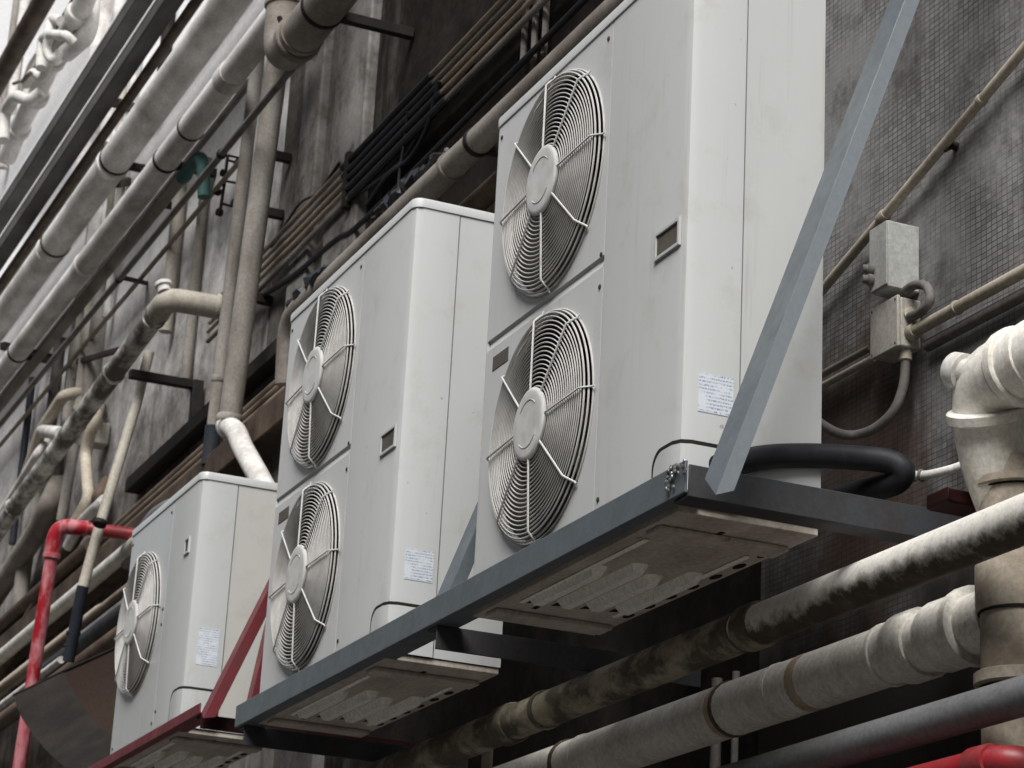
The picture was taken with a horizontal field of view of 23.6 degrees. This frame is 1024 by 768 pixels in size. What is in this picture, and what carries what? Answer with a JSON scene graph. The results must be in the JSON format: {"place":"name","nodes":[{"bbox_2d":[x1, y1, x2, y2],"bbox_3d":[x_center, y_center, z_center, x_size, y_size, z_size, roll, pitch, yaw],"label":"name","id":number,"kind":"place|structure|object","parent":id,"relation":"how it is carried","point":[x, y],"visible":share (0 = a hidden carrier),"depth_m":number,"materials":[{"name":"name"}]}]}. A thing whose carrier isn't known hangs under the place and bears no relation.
{"place":"outdoors","nodes":[
{"label":"outdoors","id":0,"kind":"place"},
{"label":"ground","id":1,"kind":"structure","parent":0,"visible":0},
{"bbox_2d":[0,0,1023,767],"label":"building wall","id":2,"kind":"structure","parent":1,"relation":"on","point":[348,88],"depth_m":5.46,"materials":[{"name":"concrete"}]},
{"bbox_2d":[0,0,19,147],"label":"upright pipe","id":3,"kind":"object","parent":2,"relation":"attached to","point":[13,20],"visible":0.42,"depth_m":16.08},
{"bbox_2d":[0,0,28,169],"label":"upright pipe","id":4,"kind":"object","parent":2,"relation":"attached to","point":[23,5],"visible":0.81,"depth_m":15.60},
{"bbox_2d":[9,377,34,544],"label":"upright pipe","id":5,"kind":"object","parent":2,"relation":"attached to","point":[22,458],"visible":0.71,"depth_m":13.08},
{"bbox_2d":[0,438,50,511],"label":"waste pipe","id":6,"kind":"object","parent":2,"relation":"attached to","point":[39,450],"visible":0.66,"depth_m":12.23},
{"bbox_2d":[0,0,54,96],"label":"drain pipe","id":7,"kind":"object","parent":2,"relation":"attached to","point":[36,12],"depth_m":14.11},
{"bbox_2d":[12,478,48,605],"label":"waste pipe","id":8,"kind":"object","parent":2,"relation":"attached to","point":[22,582],"visible":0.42,"depth_m":12.29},
{"bbox_2d":[0,471,63,605],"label":"waste pipe","id":9,"kind":"object","parent":2,"relation":"attached to","point":[30,541],"visible":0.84,"depth_m":12.06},
{"bbox_2d":[0,0,100,164],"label":"waste pipes","id":10,"kind":"object","parent":2,"relation":"attached to","point":[71,38],"visible":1,"depth_m":13.11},
{"bbox_2d":[0,603,100,697],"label":"pipe length","id":11,"kind":"object","parent":2,"relation":"attached to","point":[13,685],"visible":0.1,"depth_m":11.08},
{"bbox_2d":[0,583,126,692],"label":"pipe length","id":12,"kind":"object","parent":11,"relation":"attached to","point":[95,613],"depth_m":10.26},
{"bbox_2d":[81,598,122,633],"bbox_3d":[-1.582,0.905,9.686,0.040,0.040,0.863,11,-21,-21],"label":"pipe length","id":13,"kind":"object","parent":12,"relation":"attached to","point":[101,616],"visible":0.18,"depth_m":9.75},
{"bbox_2d":[21,387,81,471],"bbox_3d":[-2.298,0.254,12.215,0.119,0.319,0.757,11,-21,-21],"label":"waste pipe","id":14,"kind":"object","parent":2,"relation":"attached to","point":[58,403],"visible":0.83,"depth_m":12.06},
{"bbox_2d":[36,425,60,438],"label":"waste pipe","id":15,"kind":"object","parent":14,"relation":"attached to","point":[48,431],"visible":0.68,"depth_m":11.73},
{"bbox_2d":[0,474,108,679],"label":"waste pipe","id":16,"kind":"object","parent":2,"relation":"attached to","point":[5,667],"visible":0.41,"depth_m":11.40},
{"bbox_2d":[0,537,99,635],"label":"pipe length","id":17,"kind":"object","parent":16,"relation":"attached to","point":[70,564],"visible":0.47,"depth_m":11.60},
{"bbox_2d":[46,337,65,477],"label":"upright pipe","id":18,"kind":"object","parent":2,"relation":"attached to","point":[56,368],"visible":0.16,"depth_m":12.66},
{"bbox_2d":[0,626,116,731],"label":"pipe length","id":19,"kind":"object","parent":2,"relation":"attached to","point":[9,715],"depth_m":9.71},
{"bbox_2d":[0,656,63,709],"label":"pipe length","id":20,"kind":"object","parent":19,"relation":"attached to","point":[45,671],"visible":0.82,"depth_m":10.07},
{"bbox_2d":[40,603,120,680],"bbox_3d":[-1.712,1.045,9.834,0.088,0.088,1.634,11,-21,-21],"label":"insulated pipe","id":21,"kind":"object","parent":19,"relation":"on","point":[100,628],"visible":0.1,"depth_m":9.58,"materials":[{"name":"black plastic"}]},
{"bbox_2d":[46,293,78,537],"bbox_3d":[-2.238,0.059,12.322,0.040,1.492,0.040,11,-21,-21],"label":"upright pipe","id":22,"kind":"object","parent":2,"relation":"attached to","point":[58,469],"depth_m":12.21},
{"bbox_2d":[56,444,79,519],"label":"waste pipe","id":23,"kind":"object","parent":2,"relation":"attached to","point":[68,482],"visible":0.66,"depth_m":11.66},
{"bbox_2d":[61,337,75,426],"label":"upright pipe","id":24,"kind":"object","parent":2,"relation":"attached to","point":[68,405],"visible":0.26,"depth_m":12.20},
{"bbox_2d":[12,519,134,767],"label":"fire pipe","id":25,"kind":"object","parent":2,"relation":"attached to","point":[58,530],"visible":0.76,"depth_m":9.63,"materials":[{"name":"metal"}]},
{"bbox_2d":[0,537,132,665],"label":"pipe length","id":26,"kind":"object","parent":25,"relation":"attached to","point":[106,568],"depth_m":10.57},
{"bbox_2d":[121,499,168,569],"bbox_3d":[-1.345,0.548,9.349,0.085,0.165,1.206,10,-20,-19],"label":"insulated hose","id":27,"kind":"object","parent":26,"relation":"attached to","point":[125,563],"visible":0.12,"depth_m":9.44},
{"bbox_2d":[0,0,153,233],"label":"cable duct","id":28,"kind":"object","parent":2,"relation":"attached to","point":[113,40],"depth_m":12.18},
{"bbox_2d":[63,495,102,550],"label":"waste pipe","id":29,"kind":"object","parent":2,"relation":"attached to","point":[89,513],"visible":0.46,"depth_m":10.88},
{"bbox_2d":[73,274,93,410],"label":"upright pipe","id":30,"kind":"object","parent":2,"relation":"attached to","point":[83,353],"visible":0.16,"depth_m":12.01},
{"bbox_2d":[70,402,105,519],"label":"waste pipe","id":31,"kind":"object","parent":2,"relation":"attached to","point":[87,445],"visible":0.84,"depth_m":11.17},
{"bbox_2d":[0,0,184,270],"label":"cable duct","id":32,"kind":"object","parent":2,"relation":"attached to","point":[156,19],"depth_m":11.71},
{"bbox_2d":[0,0,203,291],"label":"conduit","id":33,"kind":"object","parent":32,"relation":"attached to","point":[157,57],"depth_m":11.70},
{"bbox_2d":[0,141,107,295],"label":"conduit","id":34,"kind":"object","parent":33,"relation":"attached to","point":[55,215],"visible":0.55,"depth_m":12.72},
{"bbox_2d":[72,0,113,378],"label":"upright pipe","id":35,"kind":"object","parent":2,"relation":"attached to","point":[79,318],"visible":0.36,"depth_m":12.28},
{"bbox_2d":[75,0,112,167],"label":"upright pipe","id":36,"kind":"object","parent":2,"relation":"attached to","point":[105,14],"visible":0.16,"depth_m":13.13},
{"bbox_2d":[81,253,109,429],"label":"upright pipe","id":37,"kind":"object","parent":2,"relation":"attached to","point":[93,369],"visible":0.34,"depth_m":11.83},
{"bbox_2d":[76,347,118,363],"bbox_3d":[-1.936,-0.126,11.376,0.024,0.652,2.106,8,-20,-15],"label":"wall bracket","id":38,"kind":"object","parent":2,"relation":"attached to","point":[100,355],"depth_m":11.10,"materials":[{"name":"grey metal"}]},
{"bbox_2d":[93,422,109,449],"bbox_3d":[-1.929,0.239,11.402,0.090,0.110,0.100,11,-21,-21],"label":"meter box","id":39,"kind":"object","parent":2,"relation":"attached to","point":[101,442],"visible":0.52,"depth_m":11.37,"materials":[{"name":"plastic"}]},
{"bbox_2d":[86,0,124,282],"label":"upright pipe","id":40,"kind":"object","parent":2,"relation":"attached to","point":[94,223],"depth_m":12.44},
{"bbox_2d":[0,279,221,541],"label":"drain pipe","id":41,"kind":"object","parent":2,"relation":"attached to","point":[166,302],"visible":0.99,"depth_m":10.03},
{"bbox_2d":[62,350,153,662],"bbox_3d":[-1.558,0.448,9.589,0.230,1.307,0.244,11,-21,-21],"label":"down pipe","id":42,"kind":"object","parent":41,"relation":"attached to","point":[73,632],"visible":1,"depth_m":9.50,"materials":[{"name":"metal"}]},
{"bbox_2d":[105,84,127,218],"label":"upright pipe","id":43,"kind":"object","parent":2,"relation":"attached to","point":[110,202],"visible":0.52,"depth_m":12.12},
{"bbox_2d":[103,68,138,318],"bbox_3d":[-1.885,-1.355,12.090,0.040,2.200,0.040,11,-21,-21],"label":"upright pipe","id":44,"kind":"object","parent":2,"relation":"attached to","point":[107,309],"visible":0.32,"depth_m":11.79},
{"bbox_2d":[115,177,130,187],"bbox_3d":[-1.872,-0.969,11.759,0.040,0.262,0.507,4,-19,-3],"label":"wall bracket","id":45,"kind":"object","parent":2,"relation":"attached to","point":[124,181],"depth_m":11.68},
{"bbox_2d":[0,79,247,397],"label":"cable line","id":46,"kind":"object","parent":2,"relation":"attached to","point":[221,118],"depth_m":11.08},
{"bbox_2d":[0,0,252,341],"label":"drain pipe","id":47,"kind":"object","parent":2,"relation":"attached to","point":[209,29],"visible":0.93,"depth_m":11.06,"materials":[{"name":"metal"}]},
{"bbox_2d":[0,8,265,391],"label":"drain pipe","id":48,"kind":"object","parent":2,"relation":"attached to","point":[233,72],"visible":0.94,"depth_m":10.51,"materials":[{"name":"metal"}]},
{"bbox_2d":[216,59,285,482],"bbox_3d":[-0.848,-0.399,8.604,0.094,2.089,0.866,10,-20,-20],"label":"down pipe","id":49,"kind":"object","parent":48,"relation":"attached to","point":[231,428],"visible":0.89,"depth_m":8.86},
{"bbox_2d":[122,276,147,284],"bbox_3d":[-1.672,-0.459,10.845,0.020,0.284,0.757,3,-19,-1],"label":"wall bracket","id":50,"kind":"object","parent":2,"relation":"attached to","point":[135,280],"depth_m":10.81,"materials":[{"name":"metal"}]},
{"bbox_2d":[0,70,294,427],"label":"conduit rod","id":51,"kind":"object","parent":50,"relation":"attached to","point":[270,94],"visible":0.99,"depth_m":9.91,"materials":[{"name":"metal"}]},
{"bbox_2d":[0,387,285,667],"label":"cable duct","id":52,"kind":"object","parent":2,"relation":"attached to","point":[264,425],"depth_m":9.44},
{"bbox_2d":[201,56,264,464],"bbox_3d":[-1.075,-0.504,9.474,0.064,1.682,0.202,11,-21,-21],"label":"down pipe","id":53,"kind":"object","parent":52,"relation":"attached to","point":[212,439],"visible":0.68,"depth_m":9.45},
{"bbox_2d":[155,199,171,209],"bbox_3d":[-1.519,-0.789,10.786,0.032,0.178,0.397,3,-19,2],"label":"wall bracket","id":54,"kind":"object","parent":2,"relation":"attached to","point":[169,205],"depth_m":10.76,"materials":[{"name":"metal"}]},
{"bbox_2d":[0,152,210,411],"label":"drain pipe","id":55,"kind":"object","parent":54,"relation":"attached to","point":[198,162],"visible":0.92,"depth_m":11.08,"materials":[{"name":"green plastic"}]},
{"bbox_2d":[128,369,203,419],"bbox_3d":[-1.395,0.054,9.825,0.308,0.195,0.063,11,-21,-21],"label":"pipe bracket","id":56,"kind":"object","parent":2,"relation":"attached to","point":[195,387],"visible":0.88,"depth_m":9.85,"materials":[{"name":"metal"}]},
{"bbox_2d":[157,14,175,71],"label":"upright pipe","id":57,"kind":"object","parent":2,"relation":"attached to","point":[167,28],"visible":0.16,"depth_m":11.62,"materials":[{"name":"metal"}]},
{"bbox_2d":[158,184,186,333],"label":"upright pipe","id":58,"kind":"object","parent":2,"relation":"attached to","point":[172,259],"visible":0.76,"depth_m":10.66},
{"bbox_2d":[102,380,275,538],"bbox_3d":[-5.512,3.257,19.015,0.023,0.023,27.800,11,-21,-21],"label":"conduit","id":59,"kind":"object","parent":2,"relation":"attached to","point":[250,404],"depth_m":9.95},
{"bbox_2d":[100,385,282,546],"bbox_3d":[-5.519,3.289,19.002,0.023,0.023,27.800,11,-21,-21],"label":"conduit","id":60,"kind":"object","parent":2,"relation":"attached to","point":[197,458],"depth_m":9.87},
{"bbox_2d":[181,157,212,378],"bbox_3d":[-1.324,-0.491,10.287,0.044,0.998,0.044,11,-21,-21],"label":"upright pipe","id":61,"kind":"object","parent":2,"relation":"attached to","point":[191,320],"visible":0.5,"depth_m":10.25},
{"bbox_2d":[125,338,276,494],"bbox_3d":[-1.232,0.155,9.739,0.065,0.064,2.080,11,-21,-21],"label":"wall rail","id":62,"kind":"object","parent":2,"relation":"attached to","point":[176,446],"depth_m":9.88,"materials":[{"name":"metal"}]},
{"bbox_2d":[213,154,238,216],"bbox_3d":[-1.132,-0.804,9.942,0.077,0.299,0.312,11,-21,-21],"label":"insulator rack","id":63,"kind":"object","parent":2,"relation":"attached to","point":[219,211],"visible":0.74,"depth_m":9.98,"materials":[{"name":"metal"}]},
{"bbox_2d":[0,158,238,447],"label":"cable line","id":64,"kind":"object","parent":63,"relation":"attached to","point":[192,217],"depth_m":11.28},
{"bbox_2d":[3,202,494,633],"bbox_3d":[-5.527,3.325,18.986,0.023,0.023,27.800,11,-21,-21],"label":"conduit","id":65,"kind":"object","parent":2,"relation":"attached to","point":[491,209],"depth_m":9.65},
{"bbox_2d":[88,580,413,767],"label":"steel shelf","id":66,"kind":"object","parent":2,"relation":"attached to","point":[192,718],"visible":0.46,"depth_m":6.87,"materials":[{"name":"metal"}]},
{"bbox_2d":[13,647,116,767],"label":"metal chute","id":67,"kind":"object","parent":66,"relation":"on","point":[67,715],"visible":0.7,"depth_m":8.77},
{"bbox_2d":[110,472,277,767],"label":"condenser unit","id":68,"kind":"object","parent":66,"relation":"on","point":[200,565],"visible":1,"depth_m":7.29,"materials":[{"name":"paint"}]},
{"bbox_2d":[257,150,291,305],"bbox_3d":[-0.937,-0.602,9.264,0.135,1.118,0.170,11,-21,-21],"label":"wall bracket","id":69,"kind":"object","parent":2,"relation":"attached to","point":[285,158],"visible":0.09,"depth_m":9.28,"materials":[{"name":"metal"}]},
{"bbox_2d":[270,161,340,247],"bbox_3d":[-0.755,-0.647,8.905,0.010,0.072,0.747,11,-21,-21],"label":"cable","id":70,"kind":"object","parent":2,"relation":"attached to","point":[310,197],"visible":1,"depth_m":8.90,"materials":[{"name":"black plastic"}]},
{"bbox_2d":[264,0,413,70],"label":"drain pipe","id":71,"kind":"object","parent":2,"relation":"attached to","point":[297,33],"visible":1,"depth_m":8.18,"materials":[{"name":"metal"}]},
{"bbox_2d":[341,151,352,210],"bbox_3d":[-0.548,-0.697,8.430,0.064,0.209,0.030,11,-21,-21],"label":"conduit saddle","id":72,"kind":"object","parent":2,"relation":"attached to","point":[345,205],"visible":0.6,"depth_m":8.40,"materials":[{"name":"metal"}]},
{"bbox_2d":[220,0,506,293],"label":"conduit","id":73,"kind":"object","parent":2,"relation":"attached to","point":[396,111],"visible":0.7,"depth_m":8.07,"materials":[{"name":"black plastic"}]},
{"bbox_2d":[208,0,525,324],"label":"conduit","id":74,"kind":"object","parent":2,"relation":"attached to","point":[422,102],"visible":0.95,"depth_m":8.00,"materials":[{"name":"black plastic"}]},
{"bbox_2d":[206,0,535,333],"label":"conduit","id":75,"kind":"object","parent":2,"relation":"attached to","point":[416,118],"visible":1,"depth_m":7.96,"materials":[{"name":"black plastic"}]},
{"bbox_2d":[206,0,548,342],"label":"conduit","id":76,"kind":"object","parent":2,"relation":"attached to","point":[440,105],"visible":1,"depth_m":7.89,"materials":[{"name":"black plastic"}]},
{"bbox_2d":[365,80,440,206],"bbox_3d":[-0.351,-0.772,7.918,0.024,0.192,0.649,11,-20,-20],"label":"cable","id":77,"kind":"object","parent":76,"relation":"hanging from","point":[389,173],"visible":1,"depth_m":7.82,"materials":[{"name":"black plastic"}]},
{"bbox_2d":[357,50,478,195],"bbox_3d":[-0.313,-0.808,7.870,0.014,0.136,1.037,11,-21,-21],"label":"cable","id":78,"kind":"object","parent":76,"relation":"attached to","point":[379,179],"visible":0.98,"depth_m":7.89,"materials":[{"name":"black plastic"}]},
{"bbox_2d":[262,0,515,263],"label":"conduit","id":79,"kind":"object","parent":2,"relation":"attached to","point":[417,98],"visible":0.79,"depth_m":8.01,"materials":[{"name":"black plastic"}]},
{"bbox_2d":[397,111,408,186],"bbox_3d":[-0.351,-0.728,7.891,0.014,0.307,0.077,8,-20,-13],"label":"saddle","id":80,"kind":"object","parent":79,"relation":"hanging from","point":[401,157],"visible":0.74,"depth_m":7.91,"materials":[{"name":"grey metal"}]},
{"bbox_2d":[262,0,588,296],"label":"pipe","id":81,"kind":"object","parent":2,"relation":"attached to","point":[518,65],"visible":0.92,"depth_m":7.47,"materials":[{"name":"black plastic"}]},
{"bbox_2d":[275,0,623,386],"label":"drain pipe","id":82,"kind":"object","parent":2,"relation":"attached to","point":[466,152],"visible":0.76,"depth_m":6.99,"materials":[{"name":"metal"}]},
{"bbox_2d":[285,265,328,307],"bbox_3d":[-0.664,-0.319,8.122,0.082,0.078,0.433,11,-21,-21],"label":"plastic wrapping","id":83,"kind":"object","parent":82,"relation":"on","point":[309,279],"visible":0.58,"depth_m":8.08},
{"bbox_2d":[371,147,448,221],"bbox_3d":[-0.299,-0.598,7.372,0.067,0.074,0.626,11,-21,-21],"label":"plastic wrapping","id":84,"kind":"object","parent":82,"relation":"on","point":[408,182],"visible":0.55,"depth_m":7.37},
{"bbox_2d":[458,170,496,210],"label":"drain pipe","id":85,"kind":"object","parent":2,"relation":"attached to","point":[482,197],"depth_m":7.04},
{"bbox_2d":[520,0,528,58],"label":"conduit","id":86,"kind":"object","parent":2,"relation":"attached to","point":[524,37],"visible":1,"depth_m":7.13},
{"bbox_2d":[531,0,539,59],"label":"conduit","id":87,"kind":"object","parent":2,"relation":"attached to","point":[535,24],"visible":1,"depth_m":7.07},
{"bbox_2d":[541,0,549,55],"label":"conduit","id":88,"kind":"object","parent":2,"relation":"attached to","point":[545,23],"visible":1,"depth_m":6.99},
{"bbox_2d":[235,0,962,767],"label":"steel shelf","id":89,"kind":"object","parent":2,"relation":"attached to","point":[721,482],"visible":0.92,"depth_m":4.46,"materials":[{"name":"grey metal"}]},
{"bbox_2d":[258,198,502,737],"bbox_3d":[-0.333,0.246,6.182,0.326,1.155,0.947,11,-21,-21],"label":"condenser unit","id":90,"kind":"object","parent":89,"relation":"on","point":[378,481],"visible":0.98,"depth_m":5.91,"materials":[{"name":"paint"}]},
{"bbox_2d":[473,0,825,634],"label":"condenser unit","id":91,"kind":"object","parent":89,"relation":"on","point":[660,167],"visible":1,"depth_m":4.64,"materials":[{"name":"paint"}]},
{"bbox_2d":[709,443,915,499],"bbox_3d":[0.498,0.170,4.448,0.398,0.115,0.272,11,-21,-21],"label":"insulated hose","id":92,"kind":"object","parent":91,"relation":"attached to","point":[897,468],"visible":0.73,"depth_m":4.40,"materials":[{"name":"black plastic"}]},
{"bbox_2d":[913,462,961,481],"bbox_3d":[0.766,0.158,4.427,0.162,0.031,0.030,-11,-23,35],"label":"drain tube","id":93,"kind":"object","parent":92,"relation":"attached to","point":[921,475],"visible":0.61,"depth_m":4.42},
{"bbox_2d":[710,677,722,767],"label":"conduit","id":94,"kind":"object","parent":2,"relation":"attached to","point":[715,755],"visible":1,"depth_m":5.24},
{"bbox_2d":[731,671,739,762],"bbox_3d":[0.439,1.345,4.978,0.016,1.550,0.015,11,-21,-21],"label":"conduit","id":95,"kind":"object","parent":2,"relation":"attached to","point":[734,741],"visible":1,"depth_m":5.17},
{"bbox_2d":[822,344,869,377],"bbox_3d":[0.470,0.105,5.513,0.014,0.015,1.274,11,-21,-21],"label":"conduit","id":96,"kind":"object","parent":2,"relation":"attached to","point":[850,358],"visible":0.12,"depth_m":5.03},
{"bbox_2d":[822,356,875,389],"bbox_3d":[0.477,0.123,5.473,0.014,0.015,1.250,11,-21,-21],"label":"conduit","id":97,"kind":"object","parent":2,"relation":"attached to","point":[848,371],"visible":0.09,"depth_m":5.01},
{"bbox_2d":[861,220,918,298],"bbox_3d":[0.753,-0.248,4.885,0.103,0.142,0.064,11,-21,-21],"label":"switch box","id":98,"kind":"object","parent":2,"relation":"attached to","point":[890,269],"visible":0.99,"depth_m":4.87,"materials":[{"name":"metal"}]},
{"bbox_2d":[900,280,934,322],"bbox_3d":[0.795,-0.167,4.779,0.033,0.089,0.117,9,-20,-16],"label":"flexible conduit","id":99,"kind":"object","parent":98,"relation":"attached to","point":[911,314],"visible":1,"depth_m":4.76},
{"bbox_2d":[870,295,919,362],"bbox_3d":[0.758,-0.107,4.845,0.057,0.108,0.102,11,-21,-21],"label":"junction box","id":100,"kind":"object","parent":2,"relation":"attached to","point":[889,323],"visible":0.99,"depth_m":4.82,"materials":[{"name":"plastic"}]},
{"bbox_2d":[821,348,911,439],"bbox_3d":[0.696,0.014,4.832,0.201,0.185,0.067,-5,-21,22],"label":"flexible conduit","id":101,"kind":"object","parent":100,"relation":"attached to","point":[892,412],"visible":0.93,"depth_m":4.79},
{"bbox_2d":[823,41,1023,295],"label":"conduit","id":102,"kind":"object","parent":2,"relation":"attached to","point":[999,78],"visible":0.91,"depth_m":4.85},
{"bbox_2d":[927,487,975,516],"bbox_3d":[0.837,0.217,4.282,0.225,0.026,0.080,11,-21,-21],"label":"support bracket","id":103,"kind":"object","parent":2,"relation":"attached to","point":[950,501],"visible":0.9,"depth_m":4.24,"materials":[{"name":"metal"}]},
{"bbox_2d":[904,264,1023,340],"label":"conduit","id":104,"kind":"object","parent":2,"relation":"attached to","point":[919,329],"visible":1,"depth_m":4.62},
{"bbox_2d":[908,743,1023,767],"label":"fire pipe","id":105,"kind":"object","parent":2,"relation":"attached to","point":[989,755],"visible":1,"depth_m":3.87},
{"bbox_2d":[922,287,1023,351],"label":"pipe","id":106,"kind":"object","parent":2,"relation":"attached to","point":[985,314],"visible":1,"depth_m":4.61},
{"bbox_2d":[940,320,1023,745],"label":"soil pipe","id":107,"kind":"object","parent":1,"relation":"on","point":[984,382],"visible":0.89,"depth_m":4.12,"materials":[{"name":"paint"}]},
{"bbox_2d":[493,585,979,767],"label":"drain pipe","id":108,"kind":"object","parent":107,"relation":"attached to","point":[937,638],"visible":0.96,"depth_m":4.71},
{"bbox_2d":[717,674,1023,767],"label":"drain pipe","id":109,"kind":"object","parent":107,"relation":"attached to","point":[1000,702],"visible":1,"depth_m":4.13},
{"bbox_2d":[726,493,1023,651],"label":"drain pipe","id":110,"kind":"object","parent":107,"relation":"attached to","point":[990,532],"visible":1,"depth_m":4.24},
{"bbox_2d":[360,613,746,767],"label":"drain pipe","id":111,"kind":"object","parent":110,"relation":"attached to","point":[707,645],"visible":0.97,"depth_m":5.33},
{"bbox_2d":[481,750,492,767],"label":"conduit","id":112,"kind":"object","parent":111,"relation":"attached to","point":[487,760],"depth_m":5.90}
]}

